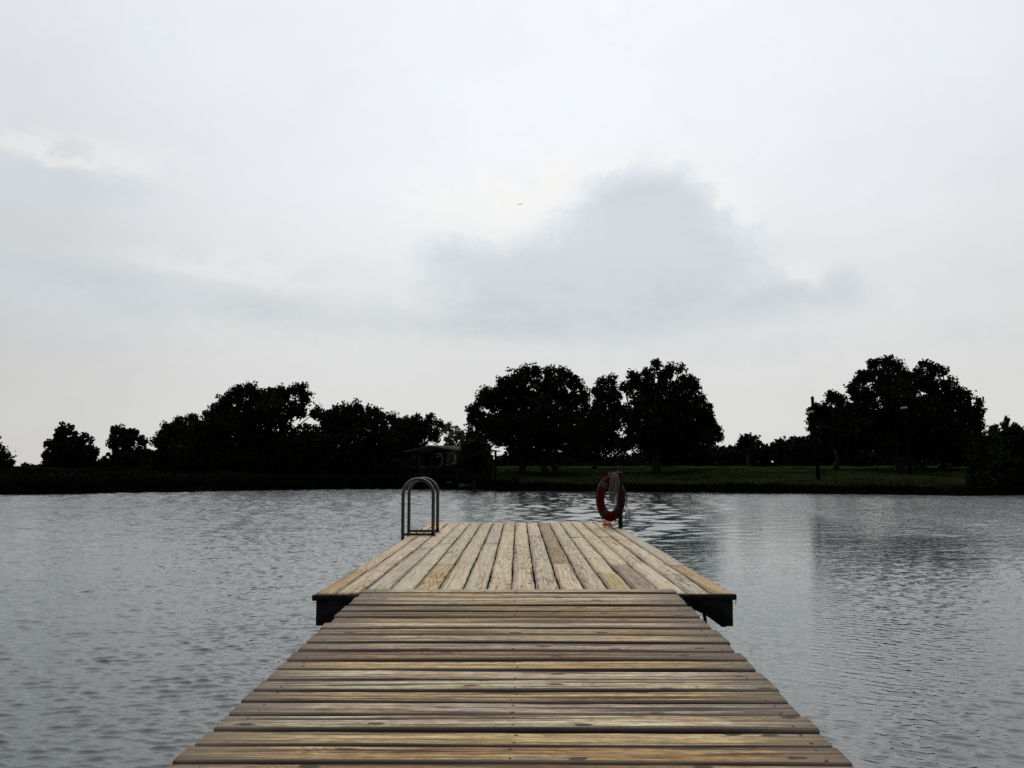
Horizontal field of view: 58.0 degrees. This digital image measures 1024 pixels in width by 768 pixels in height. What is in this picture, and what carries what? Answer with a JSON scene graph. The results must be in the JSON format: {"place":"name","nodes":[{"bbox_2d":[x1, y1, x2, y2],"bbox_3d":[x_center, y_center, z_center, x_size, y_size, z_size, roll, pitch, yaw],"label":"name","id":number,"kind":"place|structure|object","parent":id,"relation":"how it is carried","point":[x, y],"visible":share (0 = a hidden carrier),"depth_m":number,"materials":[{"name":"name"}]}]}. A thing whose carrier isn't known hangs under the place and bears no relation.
{"place":"outdoors","nodes":[
{"label":"outdoors","id":0,"kind":"place"},
{"bbox_2d":[459,483,465,488],"bbox_3d":[-3.292,6.822,61.432,0.827,0.450,0.707,0,-5,0],"label":"boulder","id":1,"kind":"object","parent":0,"point":[461,485],"visible":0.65,"depth_m":61.14,"materials":[{"name":"stone"}]},
{"bbox_2d":[0,489,1023,767],"bbox_3d":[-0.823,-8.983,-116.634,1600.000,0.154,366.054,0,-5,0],"label":"water","id":2,"kind":"structure","parent":0,"point":[166,629],"depth_m":10.41,"materials":[{"name":"grey liquid"}]},
{"bbox_2d":[0,466,1023,495],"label":"shore reeds","id":3,"kind":"object","parent":2,"relation":"on","point":[20,485],"visible":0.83,"depth_m":56.50,"materials":[{"name":"green plant"}]},
{"bbox_2d":[312,522,736,626],"bbox_3d":[0.127,2.391,11.868,3.315,0.667,9.428,0,-5,0],"label":"floating dock","id":4,"kind":"object","parent":2,"relation":"on","point":[535,555],"visible":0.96,"depth_m":9.32,"materials":[{"name":"brown wood"}]},
{"bbox_2d":[401,477,440,540],"bbox_3d":[-1.357,2.506,13.673,0.528,2.240,0.825,0,-5,0],"label":"boarding ladder","id":5,"kind":"object","parent":4,"relation":"attached to","point":[413,481],"visible":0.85,"depth_m":13.38,"materials":[{"name":"silver metal"}]},
{"bbox_2d":[166,589,854,767],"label":"gangway","id":6,"kind":"object","parent":4,"relation":"on","point":[517,678],"visible":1,"depth_m":4.28,"materials":[{"name":"brown wood"}]},
{"bbox_2d":[602,522,612,526],"bbox_3d":[1.578,2.322,15.287,0.174,0.083,0.089,0,-5,0],"label":"marker float","id":7,"kind":"object","parent":4,"relation":"on","point":[607,523],"visible":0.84,"depth_m":15.26,"materials":[{"name":"orange plastic"}]},
{"bbox_2d":[618,465,622,527],"bbox_3d":[1.757,1.833,15.002,0.064,1.014,0.064,0,-5,0],"label":"mooring post","id":8,"kind":"object","parent":4,"relation":"on","point":[620,519],"visible":1,"depth_m":14.97,"materials":[{"name":"black metal"}]},
{"bbox_2d":[596,476,626,527],"bbox_3d":[1.631,1.908,14.969,0.184,0.843,0.826,-5,-7,44],"label":"life ring","id":9,"kind":"object","parent":8,"relation":"hanging from","point":[602,509],"visible":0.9,"depth_m":14.80,"materials":[{"name":"red plastic"}]},
{"bbox_2d":[608,472,622,501],"bbox_3d":[1.684,1.667,14.923,0.278,0.492,0.126,1,-5,-16],"label":"rope hank","id":10,"kind":"object","parent":8,"relation":"hanging from","point":[614,478],"visible":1,"depth_m":14.88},
{"bbox_2d":[603,503,629,528],"bbox_3d":[1.686,2.133,14.964,0.433,0.409,0.117,-1,-5,11],"label":"loose cord","id":11,"kind":"object","parent":8,"relation":"attached to","point":[624,518],"visible":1,"depth_m":14.95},
{"bbox_2d":[0,465,1023,495],"bbox_3d":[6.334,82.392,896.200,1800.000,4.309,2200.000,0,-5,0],"label":"ground","id":12,"kind":"structure","parent":0,"point":[857,475],"depth_m":61.48,"materials":[{"name":"green plant"}]},
{"bbox_2d":[0,436,16,468],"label":"oak tree","id":13,"kind":"object","parent":12,"relation":"on","point":[6,462],"visible":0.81,"depth_m":65.79,"materials":[{"name":"green plant"}]},
{"bbox_2d":[39,421,100,467],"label":"oak tree","id":14,"kind":"object","parent":12,"relation":"on","point":[73,450],"visible":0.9,"depth_m":68.88,"materials":[{"name":"green plant"}]},
{"bbox_2d":[98,423,151,467],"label":"oak tree","id":15,"kind":"object","parent":12,"relation":"on","point":[129,453],"visible":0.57,"depth_m":70.75,"materials":[{"name":"green plant"}]},
{"bbox_2d":[139,413,212,470],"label":"oak tree","id":16,"kind":"object","parent":12,"relation":"on","point":[174,444],"visible":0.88,"depth_m":67.56,"materials":[{"name":"green plant"}]},
{"bbox_2d":[187,380,335,472],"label":"oak tree","id":17,"kind":"object","parent":12,"relation":"on","point":[254,420],"visible":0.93,"depth_m":68.89,"materials":[{"name":"green plant"}]},
{"bbox_2d":[319,398,412,474],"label":"oak tree","id":18,"kind":"object","parent":12,"relation":"on","point":[358,443],"visible":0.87,"depth_m":70.85,"materials":[{"name":"green plant"}]},
{"bbox_2d":[389,412,445,469],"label":"oak tree","id":19,"kind":"object","parent":12,"relation":"on","point":[422,432],"visible":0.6,"depth_m":75.57,"materials":[{"name":"green plant"}]},
{"bbox_2d":[436,421,465,465],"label":"willow tree","id":20,"kind":"object","parent":12,"relation":"on","point":[449,441],"visible":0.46,"depth_m":97.94,"materials":[{"name":"green plant"}]},
{"bbox_2d":[403,445,500,489],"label":"pavilion","id":21,"kind":"structure","parent":12,"relation":"on","point":[458,476],"depth_m":62.26,"materials":[{"name":"brown wood"}]},
{"bbox_2d":[455,432,497,490],"bbox_3d":[-2.212,5.071,56.723,2.652,4.325,2.552,0,-5,0],"label":"young tree","id":22,"kind":"object","parent":12,"relation":"on","point":[475,456],"visible":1,"depth_m":56.36,"materials":[{"name":"green plant"}]},
{"bbox_2d":[21,434,989,466],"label":"distant woods","id":23,"kind":"object","parent":12,"relation":"on","point":[795,451],"visible":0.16,"depth_m":114.35,"materials":[{"name":"plant"}]},
{"bbox_2d":[463,362,600,474],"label":"oak tree","id":24,"kind":"object","parent":12,"relation":"on","point":[524,420],"visible":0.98,"depth_m":67.25,"materials":[{"name":"green plant"}]},
{"bbox_2d":[581,372,628,468],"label":"oak tree","id":25,"kind":"object","parent":12,"relation":"on","point":[606,393],"visible":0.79,"depth_m":73.57,"materials":[{"name":"green plant"}]},
{"bbox_2d":[613,358,724,472],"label":"oak tree","id":26,"kind":"object","parent":12,"relation":"on","point":[664,414],"visible":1,"depth_m":65.89,"materials":[{"name":"green plant"}]},
{"bbox_2d":[735,432,762,465],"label":"oak tree","id":27,"kind":"object","parent":12,"relation":"on","point":[747,440],"visible":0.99,"depth_m":107.33,"materials":[{"name":"green plant"}]},
{"bbox_2d":[808,396,820,478],"bbox_3d":[18.705,3.422,57.197,0.764,5.334,0.349,3,-6,-32],"label":"light pole","id":28,"kind":"object","parent":12,"relation":"on","point":[812,415],"visible":0.91,"depth_m":57.18,"materials":[{"name":"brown wood"}]},
{"bbox_2d":[804,389,871,469],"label":"oak tree","id":29,"kind":"object","parent":12,"relation":"on","point":[832,423],"visible":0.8,"depth_m":65.01,"materials":[{"name":"green plant"}]},
{"bbox_2d":[842,354,940,471],"bbox_3d":[26.291,1.977,63.647,6.758,8.331,5.412,2,-5,-17],"label":"oak tree","id":30,"kind":"object","parent":12,"relation":"on","point":[894,388],"visible":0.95,"depth_m":63.33,"materials":[{"name":"green plant"}]},
{"bbox_2d":[901,406,911,473],"bbox_3d":[25.688,3.746,60.100,0.723,4.663,0.378,4,-6,-35],"label":"light pole","id":31,"kind":"object","parent":12,"relation":"on","point":[903,408],"visible":0.91,"depth_m":60.12,"materials":[{"name":"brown wood"}]},
{"bbox_2d":[903,358,987,469],"bbox_3d":[30.972,2.098,66.017,7.351,8.163,5.208,4,-6,-37],"label":"oak tree","id":32,"kind":"object","parent":12,"relation":"on","point":[951,436],"visible":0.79,"depth_m":64.73,"materials":[{"name":"green plant"}]},
{"bbox_2d":[961,425,1023,486],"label":"shrub","id":33,"kind":"object","parent":12,"relation":"on","point":[996,458],"visible":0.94,"depth_m":51.39,"materials":[{"name":"green plant"}]},
{"bbox_2d":[987,415,1017,433],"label":"slender tree","id":34,"kind":"object","parent":12,"relation":"on","point":[1005,422],"visible":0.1,"depth_m":87.35,"materials":[{"name":"green plant"}]},
{"bbox_2d":[0,0,1023,465],"label":"sky","id":35,"kind":"structure","parent":0,"point":[771,200],"materials":[{"name":"white"}]}
]}

